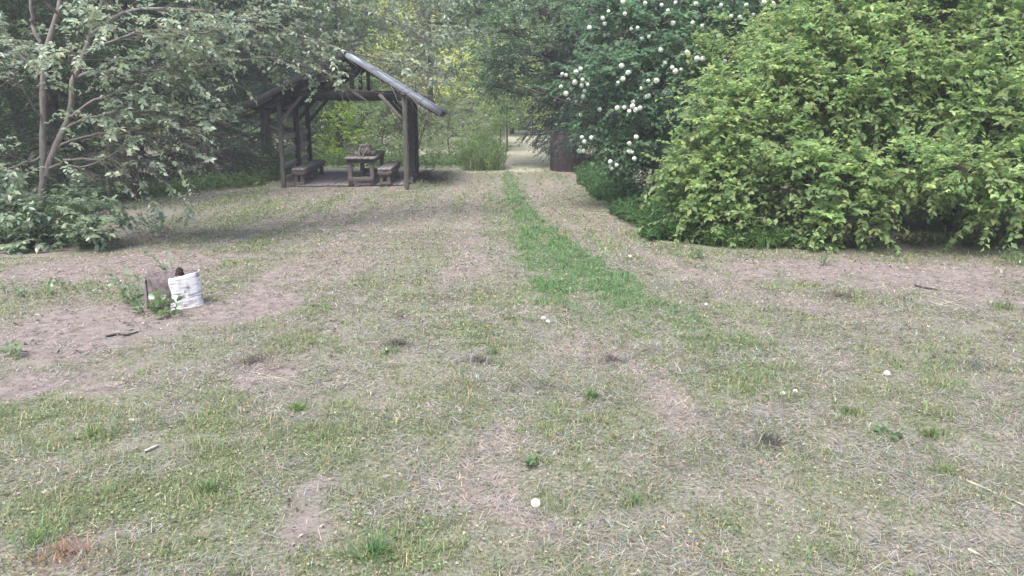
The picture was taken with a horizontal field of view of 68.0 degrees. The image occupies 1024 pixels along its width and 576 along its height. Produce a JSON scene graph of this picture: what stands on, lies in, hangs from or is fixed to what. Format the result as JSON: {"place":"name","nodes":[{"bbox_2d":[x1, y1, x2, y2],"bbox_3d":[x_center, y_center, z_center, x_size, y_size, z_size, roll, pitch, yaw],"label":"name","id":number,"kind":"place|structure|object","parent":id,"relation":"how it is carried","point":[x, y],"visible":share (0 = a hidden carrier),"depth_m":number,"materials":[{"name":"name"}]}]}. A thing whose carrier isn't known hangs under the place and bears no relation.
{"place":"outdoors","nodes":[
{"label":"outdoors","id":0,"kind":"place"},
{"bbox_2d":[354,142,376,155],"bbox_3d":[-4.056,-3.788,20.701,0.536,0.362,0.671,10,15,39],"label":"backpack","id":1,"kind":"object","parent":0,"point":[365,149],"visible":1,"depth_m":20.63,"materials":[{"name":"fabric"}]},
{"bbox_2d":[0,110,1023,575],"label":"ground","id":2,"kind":"structure","parent":0,"point":[520,156],"depth_m":4.73,"materials":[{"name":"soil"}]},
{"bbox_2d":[0,339,23,358],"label":"leafy weed","id":3,"kind":"object","parent":2,"relation":"on","point":[17,348],"visible":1,"depth_m":5.38,"materials":[{"name":"green plant"}]},
{"bbox_2d":[0,276,56,296],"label":"leafy weed","id":4,"kind":"object","parent":2,"relation":"on","point":[42,284],"visible":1,"depth_m":7.35,"materials":[{"name":"green plant"}]},
{"bbox_2d":[5,499,84,564],"bbox_3d":[-1.850,0.935,3.005,0.294,0.121,0.420,-6,14,-28],"label":"grass tuft","id":5,"kind":"object","parent":2,"relation":"on","point":[37,538],"visible":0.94,"depth_m":2.97,"materials":[{"name":"green plant"}]},
{"bbox_2d":[41,486,62,493],"bbox_3d":[-2.061,0.908,3.398,0.087,0.026,0.038,-1,16,-35],"label":"wood chip","id":6,"kind":"object","parent":2,"relation":"on","point":[44,491],"visible":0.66,"depth_m":3.38,"materials":[{"name":"beige wood"}]},
{"bbox_2d":[0,0,109,211],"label":"deciduous tree","id":7,"kind":"object","parent":2,"relation":"on","point":[22,30],"visible":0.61,"depth_m":13.44,"materials":[{"name":"green plant"}]},
{"bbox_2d":[0,0,127,178],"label":"spruce tree","id":8,"kind":"object","parent":2,"relation":"on","point":[13,96],"visible":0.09,"depth_m":22.37,"materials":[{"name":"green plant"}]},
{"bbox_2d":[0,518,129,575],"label":"dry clump","id":9,"kind":"object","parent":2,"relation":"on","point":[58,549],"visible":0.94,"depth_m":2.86,"materials":[{"name":"brown plant"}]},
{"bbox_2d":[0,164,144,254],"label":"leafy shrub","id":10,"kind":"object","parent":2,"relation":"on","point":[82,225],"visible":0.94,"depth_m":10.01,"materials":[{"name":"green plant"}]},
{"bbox_2d":[46,276,112,293],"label":"leafy weed","id":11,"kind":"object","parent":2,"relation":"on","point":[89,283],"visible":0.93,"depth_m":7.52,"materials":[{"name":"green plant"}]},
{"bbox_2d":[0,0,181,198],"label":"spruce tree","id":12,"kind":"object","parent":2,"relation":"on","point":[54,125],"visible":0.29,"depth_m":18.85,"materials":[{"name":"green plant"}]},
{"bbox_2d":[78,418,118,439],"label":"grass tuft","id":13,"kind":"object","parent":2,"relation":"on","point":[94,432],"visible":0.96,"depth_m":4.00,"materials":[{"name":"green plant"}]},
{"bbox_2d":[105,331,137,337],"bbox_3d":[-3.056,0.363,5.948,0.236,0.024,0.077,-7,14,-32],"label":"stick","id":14,"kind":"object","parent":2,"relation":"on","point":[111,335],"visible":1,"depth_m":5.93,"materials":[{"name":"wood"}]},
{"bbox_2d":[26,0,223,200],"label":"deciduous tree","id":15,"kind":"object","parent":2,"relation":"on","point":[135,188],"visible":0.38,"depth_m":15.74,"materials":[{"name":"green plant"}]},
{"bbox_2d":[22,0,232,172],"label":"spruce tree","id":16,"kind":"object","parent":2,"relation":"on","point":[130,20],"visible":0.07,"depth_m":25.40,"materials":[{"name":"green plant"}]},
{"bbox_2d":[106,270,149,304],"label":"leafy weed","id":17,"kind":"object","parent":2,"relation":"on","point":[125,293],"visible":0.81,"depth_m":6.99,"materials":[{"name":"green plant"}]},
{"bbox_2d":[130,295,165,312],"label":"leafy weed","id":18,"kind":"object","parent":2,"relation":"on","point":[154,305],"visible":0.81,"depth_m":6.68,"materials":[{"name":"green plant"}]},
{"bbox_2d":[143,445,158,452],"bbox_3d":[-1.834,0.815,3.857,0.017,0.016,0.089,5,13,23],"label":"stick","id":19,"kind":"object","parent":2,"relation":"on","point":[148,449],"visible":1,"depth_m":3.85,"materials":[{"name":"brown wood"}]},
{"bbox_2d":[111,202,195,237],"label":"leafy shrub","id":20,"kind":"object","parent":2,"relation":"on","point":[160,216],"visible":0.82,"depth_m":11.35,"materials":[{"name":"green plant"}]},
{"bbox_2d":[143,243,189,270],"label":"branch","id":21,"kind":"object","parent":2,"relation":"on","point":[163,267],"visible":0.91,"depth_m":8.32,"materials":[{"name":"green plant"}]},
{"bbox_2d":[148,290,185,316],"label":"leafy weed","id":22,"kind":"object","parent":2,"relation":"on","point":[167,308],"visible":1,"depth_m":6.54,"materials":[{"name":"green plant"}]},
{"bbox_2d":[143,267,203,310],"bbox_3d":[-3.114,0.012,6.965,0.521,0.417,0.476,0,12,0],"label":"birch stump","id":23,"kind":"object","parent":2,"relation":"on","point":[182,282],"visible":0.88,"depth_m":6.83,"materials":[{"name":"white wood"}]},
{"bbox_2d":[112,0,292,187],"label":"spruce tree","id":24,"kind":"object","parent":2,"relation":"on","point":[227,141],"visible":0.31,"depth_m":21.59,"materials":[{"name":"green plant"}]},
{"bbox_2d":[180,465,233,498],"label":"grass tuft","id":25,"kind":"object","parent":2,"relation":"on","point":[207,484],"visible":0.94,"depth_m":3.41,"materials":[{"name":"green plant"}]},
{"bbox_2d":[0,147,463,248],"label":"undergrowth","id":26,"kind":"object","parent":2,"relation":"on","point":[235,180],"visible":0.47,"depth_m":19.60,"materials":[{"name":"green plant"}]},
{"bbox_2d":[0,0,477,235],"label":"twin trunk tree","id":27,"kind":"object","parent":2,"relation":"on","point":[138,126],"visible":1,"depth_m":10.18,"materials":[{"name":"green plant"}]},
{"bbox_2d":[154,0,331,152],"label":"deciduous tree","id":28,"kind":"object","parent":2,"relation":"on","point":[289,19],"visible":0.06,"depth_m":28.14,"materials":[{"name":"green plant"}]},
{"bbox_2d":[195,346,306,376],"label":"dry clump","id":29,"kind":"object","parent":2,"relation":"on","point":[255,356],"visible":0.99,"depth_m":5.26,"materials":[{"name":"beige plant"}]},
{"bbox_2d":[177,0,352,166],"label":"spruce tree","id":30,"kind":"object","parent":2,"relation":"on","point":[265,126],"visible":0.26,"depth_m":26.86,"materials":[{"name":"green plant"}]},
{"bbox_2d":[282,398,311,416],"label":"grass tuft","id":31,"kind":"object","parent":2,"relation":"on","point":[297,407],"visible":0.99,"depth_m":4.37,"materials":[{"name":"green plant"}]},
{"bbox_2d":[267,0,404,148],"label":"deciduous tree","id":32,"kind":"object","parent":2,"relation":"on","point":[340,13],"visible":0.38,"depth_m":31.68,"materials":[{"name":"green plant"}]},
{"bbox_2d":[302,101,376,164],"bbox_3d":[-6.210,-5.346,27.152,2.471,3.025,2.796,11,16,43],"label":"round bush","id":33,"kind":"object","parent":2,"relation":"on","point":[345,131],"visible":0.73,"depth_m":27.21,"materials":[{"name":"green plant"}]},
{"bbox_2d":[241,49,448,189],"bbox_3d":[-4.447,-4.535,21.281,5.365,3.835,5.164,0,12,0],"label":"picnic shelter","id":34,"kind":"object","parent":2,"relation":"on","point":[287,103],"visible":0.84,"depth_m":20.09,"materials":[{"name":"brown wood"}]},
{"bbox_2d":[291,172,416,186],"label":"plank floor","id":35,"kind":"structure","parent":2,"relation":"on","point":[334,179],"depth_m":21.29,"materials":[{"name":"wood"}]},
{"bbox_2d":[292,160,324,186],"bbox_3d":[-5.773,-3.298,21.671,0.332,0.484,2.506,0,15,0],"label":"bench","id":36,"kind":"object","parent":35,"relation":"on","point":[303,171],"visible":0.98,"depth_m":21.23,"materials":[{"name":"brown wood"}]},
{"bbox_2d":[345,150,385,185],"bbox_3d":[-4.090,-3.396,21.380,0.798,0.763,2.244,0,15,-1],"label":"picnic table","id":37,"kind":"object","parent":35,"relation":"on","point":[362,160],"visible":0.79,"depth_m":20.42,"materials":[{"name":"brown wood"}]},
{"bbox_2d":[377,161,399,185],"bbox_3d":[-3.421,-3.203,21.205,0.370,0.486,1.957,0,15,-1],"label":"bench","id":38,"kind":"object","parent":35,"relation":"on","point":[388,172],"visible":0.99,"depth_m":20.49,"materials":[{"name":"brown wood"}]},
{"bbox_2d":[320,514,421,572],"bbox_3d":[-0.531,0.965,2.934,0.350,0.114,0.337,0,12,0],"label":"grass tuft","id":39,"kind":"object","parent":2,"relation":"on","point":[371,547],"visible":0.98,"depth_m":2.91,"materials":[{"name":"green plant"}]},
{"bbox_2d":[315,85,427,148],"bbox_3d":[-6.561,-7.566,35.252,5.314,3.895,4.608,0,12,0],"label":"round bush","id":40,"kind":"object","parent":2,"relation":"on","point":[363,120],"visible":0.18,"depth_m":34.96,"materials":[{"name":"green plant"}]},
{"bbox_2d":[348,101,426,157],"bbox_3d":[-4.761,-5.832,28.939,2.843,2.813,3.113,-6,13,-27],"label":"round bush","id":41,"kind":"object","parent":2,"relation":"on","point":[397,147],"visible":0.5,"depth_m":28.54,"materials":[{"name":"green plant"}]},
{"bbox_2d":[382,344,399,353],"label":"leafy weed","id":42,"kind":"object","parent":2,"relation":"on","point":[388,349],"visible":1,"depth_m":5.53,"materials":[{"name":"green plant"}]},
{"bbox_2d":[361,334,436,352],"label":"dry clump","id":43,"kind":"object","parent":2,"relation":"on","point":[399,340],"visible":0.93,"depth_m":5.71,"materials":[{"name":"brown plant"}]},
{"bbox_2d":[373,61,453,166],"bbox_3d":[-3.310,-6.040,25.930,2.896,3.800,1.780,0,12,0],"label":"bare stemmed bush","id":44,"kind":"object","parent":2,"relation":"on","point":[421,135],"visible":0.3,"depth_m":25.86,"materials":[{"name":"green plant"}]},
{"bbox_2d":[344,0,489,132],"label":"deciduous tree","id":45,"kind":"object","parent":2,"relation":"on","point":[469,67],"visible":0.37,"depth_m":42.15,"materials":[{"name":"green plant"}]},
{"bbox_2d":[358,0,496,143],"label":"deciduous tree","id":46,"kind":"object","parent":2,"relation":"on","point":[421,21],"visible":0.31,"depth_m":34.30,"materials":[{"name":"green plant"}]},
{"bbox_2d":[399,167,458,183],"bbox_3d":[-2.473,-3.232,21.825,1.710,0.521,1.666,4,13,19],"label":"litter heap","id":47,"kind":"object","parent":2,"relation":"on","point":[426,175],"visible":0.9,"depth_m":21.65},
{"bbox_2d":[418,92,492,157],"bbox_3d":[-2.304,-6.118,29.792,2.926,3.148,5.057,3,12,12],"label":"round bush","id":48,"kind":"object","parent":2,"relation":"on","point":[443,138],"visible":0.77,"depth_m":29.67,"materials":[{"name":"green plant"}]},
{"bbox_2d":[398,85,518,150],"bbox_3d":[-2.715,-7.546,34.818,5.005,3.689,5.623,3,12,14],"label":"round bush","id":49,"kind":"object","parent":2,"relation":"on","point":[456,141],"visible":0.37,"depth_m":34.76,"materials":[{"name":"green plant"}]},
{"bbox_2d":[449,350,507,366],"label":"dry clump","id":50,"kind":"object","parent":2,"relation":"on","point":[478,356],"visible":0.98,"depth_m":5.30,"materials":[{"name":"beige plant"}]},
{"bbox_2d":[450,124,510,170],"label":"slender leaved bush","id":51,"kind":"object","parent":2,"relation":"on","point":[478,160],"visible":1,"depth_m":24.39,"materials":[{"name":"green plant"}]},
{"bbox_2d":[478,345,505,355],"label":"grass tuft","id":52,"kind":"object","parent":2,"relation":"on","point":[493,350],"visible":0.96,"depth_m":5.51,"materials":[{"name":"green plant"}]},
{"bbox_2d":[467,86,523,145],"bbox_3d":[-0.712,-7.713,34.169,2.530,3.122,3.997,0,12,0],"label":"young tree","id":53,"kind":"object","parent":2,"relation":"on","point":[492,117],"visible":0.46,"depth_m":33.64,"materials":[{"name":"green plant"}]},
{"bbox_2d":[442,0,559,133],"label":"deciduous tree","id":54,"kind":"object","parent":2,"relation":"on","point":[468,42],"visible":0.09,"depth_m":43.87,"materials":[{"name":"green plant"}]},
{"bbox_2d":[0,0,1008,166],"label":"wood","id":55,"kind":"object","parent":2,"relation":"on","point":[287,122],"visible":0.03,"depth_m":47.16,"materials":[{"name":"green plant"}]},
{"bbox_2d":[483,72,527,150],"bbox_3d":[-0.224,-7.313,31.941,1.885,3.464,1.807,5,13,21],"label":"young tree","id":56,"kind":"object","parent":2,"relation":"on","point":[507,121],"visible":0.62,"depth_m":31.89,"materials":[{"name":"green plant"}]},
{"bbox_2d":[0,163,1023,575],"bbox_3d":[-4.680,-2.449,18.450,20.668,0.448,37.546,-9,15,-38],"label":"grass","id":57,"kind":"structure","parent":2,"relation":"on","point":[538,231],"depth_m":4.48,"materials":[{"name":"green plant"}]},
{"bbox_2d":[0,174,1023,572],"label":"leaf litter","id":58,"kind":"object","parent":2,"relation":"on","point":[418,344],"visible":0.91,"depth_m":6.62,"materials":[{"name":"brown plant"}]},
{"bbox_2d":[0,172,1023,363],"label":"cut grass","id":59,"kind":"structure","parent":2,"relation":"on","point":[81,352],"depth_m":7.35,"materials":[{"name":"green plant"}]},
{"bbox_2d":[523,452,539,467],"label":"leafy weed","id":60,"kind":"object","parent":2,"relation":"on","point":[529,461],"visible":1,"depth_m":3.66,"materials":[{"name":"green plant"}]},
{"bbox_2d":[502,58,561,135],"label":"young tree","id":61,"kind":"object","parent":2,"relation":"on","point":[523,115],"visible":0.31,"depth_m":44.19,"materials":[{"name":"green plant"}]},
{"bbox_2d":[531,498,539,507],"bbox_3d":[0.102,0.939,3.278,0.042,0.061,0.041,-6,14,-27],"label":"dandelion clock","id":62,"kind":"object","parent":2,"relation":"on","point":[535,502],"visible":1,"depth_m":3.27,"materials":[{"name":"white plant"}]},
{"bbox_2d":[550,133,582,171],"bbox_3d":[1.757,-4.370,24.494,1.076,1.225,1.076,0,12,0],"label":"rusty tank","id":63,"kind":"object","parent":2,"relation":"on","point":[560,165],"visible":0.71,"depth_m":24.07,"materials":[{"name":"brown metal"}]},
{"bbox_2d":[579,386,601,400],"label":"grass tuft","id":64,"kind":"object","parent":2,"relation":"on","point":[592,394],"visible":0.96,"depth_m":4.59,"materials":[{"name":"green plant"}]},
{"bbox_2d":[426,0,759,158],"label":"deciduous tree","id":65,"kind":"object","parent":2,"relation":"on","point":[503,53],"visible":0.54,"depth_m":24.10,"materials":[{"name":"green plant"}]},
{"bbox_2d":[515,0,681,165],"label":"spruce tree","id":66,"kind":"object","parent":2,"relation":"on","point":[548,123],"visible":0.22,"depth_m":24.38,"materials":[{"name":"green plant"}]},
{"bbox_2d":[570,348,646,369],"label":"dry clump","id":67,"kind":"object","parent":2,"relation":"on","point":[612,356],"visible":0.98,"depth_m":5.33,"materials":[{"name":"beige plant"}]},
{"bbox_2d":[620,488,643,506],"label":"grass tuft","id":68,"kind":"object","parent":2,"relation":"on","point":[634,497],"visible":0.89,"depth_m":3.31,"materials":[{"name":"green plant"}]},
{"bbox_2d":[516,0,855,219],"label":"snowball shrub","id":69,"kind":"object","parent":2,"relation":"on","point":[627,151],"visible":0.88,"depth_m":14.44,"materials":[{"name":"green plant"}]},
{"bbox_2d":[672,240,706,258],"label":"leafy weed","id":70,"kind":"object","parent":2,"relation":"on","point":[699,254],"visible":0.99,"depth_m":9.41,"materials":[{"name":"green plant"}]},
{"bbox_2d":[666,0,824,174],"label":"deciduous tree","id":71,"kind":"object","parent":2,"relation":"on","point":[726,32],"visible":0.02,"depth_m":23.01,"materials":[{"name":"green plant"}]},
{"bbox_2d":[713,421,813,458],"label":"dry clump","id":72,"kind":"object","parent":2,"relation":"on","point":[769,437],"visible":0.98,"depth_m":3.93,"materials":[{"name":"plant"}]},
{"bbox_2d":[571,153,1023,247],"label":"weeds","id":73,"kind":"object","parent":2,"relation":"on","point":[584,176],"visible":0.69,"depth_m":10.89,"materials":[{"name":"green plant"}]},
{"bbox_2d":[819,246,833,265],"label":"leafy weed","id":74,"kind":"object","parent":2,"relation":"on","point":[825,257],"visible":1,"depth_m":8.93,"materials":[{"name":"green plant"}]},
{"bbox_2d":[635,0,1023,253],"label":"leafy shrub","id":75,"kind":"object","parent":2,"relation":"on","point":[732,158],"visible":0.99,"depth_m":10.36,"materials":[{"name":"green plant"}]},
{"bbox_2d":[834,402,863,417],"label":"grass tuft","id":76,"kind":"object","parent":2,"relation":"on","point":[846,410],"visible":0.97,"depth_m":4.35,"materials":[{"name":"green plant"}]},
{"bbox_2d":[804,288,895,303],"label":"dry clump","id":77,"kind":"object","parent":2,"relation":"on","point":[848,293],"visible":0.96,"depth_m":7.36,"materials":[{"name":"brown plant"}]},
{"bbox_2d":[779,6,962,200],"bbox_3d":[8.648,-7.692,17.660,6.542,11.946,6.927,0,12,0],"label":"deciduous tree","id":78,"kind":"object","parent":2,"relation":"on","point":[865,128],"visible":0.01,"depth_m":17.21,"materials":[{"name":"green plant"}]},
{"bbox_2d":[871,420,904,439],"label":"leafy weed","id":79,"kind":"object","parent":2,"relation":"on","point":[894,435],"visible":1,"depth_m":4.07,"materials":[{"name":"green plant"}]},
{"bbox_2d":[914,284,937,289],"bbox_3d":[4.212,-0.003,7.727,0.026,0.025,0.252,-6,13,-25],"label":"stick","id":80,"kind":"object","parent":2,"relation":"on","point":[924,287],"visible":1,"depth_m":7.74,"materials":[{"name":"wood"}]},
{"bbox_2d":[905,421,953,441],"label":"grass tuft","id":81,"kind":"object","parent":2,"relation":"on","point":[927,433],"visible":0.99,"depth_m":4.03,"materials":[{"name":"green plant"}]},
{"bbox_2d":[913,455,979,483],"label":"grass tuft","id":82,"kind":"object","parent":2,"relation":"on","point":[944,467],"visible":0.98,"depth_m":3.60,"materials":[{"name":"green plant"}]},
{"bbox_2d":[904,349,1023,382],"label":"dry clump","id":83,"kind":"object","parent":2,"relation":"on","point":[974,360],"visible":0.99,"depth_m":5.17,"materials":[{"name":"beige plant"}]},
{"bbox_2d":[968,548,1006,575],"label":"cut stem","id":84,"kind":"object","parent":2,"relation":"on","point":[970,549],"visible":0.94,"depth_m":2.88,"materials":[{"name":"beige plant"}]},
{"bbox_2d":[966,480,1023,505],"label":"cut stem","id":85,"kind":"object","parent":2,"relation":"on","point":[971,482],"visible":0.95,"depth_m":3.42,"materials":[{"name":"beige plant"}]},
{"bbox_2d":[978,298,1023,312],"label":"grass tuft","id":86,"kind":"object","parent":2,"relation":"on","point":[1007,307],"visible":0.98,"depth_m":6.79,"materials":[{"name":"green plant"}]},
{"bbox_2d":[999,245,1023,264],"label":"leafy weed","id":87,"kind":"object","parent":2,"relation":"on","point":[1011,253],"visible":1,"depth_m":8.97,"materials":[{"name":"green plant"}]},
{"bbox_2d":[182,0,951,108],"label":"sky","id":88,"kind":"structure","parent":0,"point":[655,0],"materials":[{"name":"white"}]},
{"bbox_2d":[575,168,779,252],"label":"verge grass","id":89,"kind":"structure","parent":0,"point":[743,246],"depth_m":10.27,"materials":[{"name":"green plant"}]}
]}

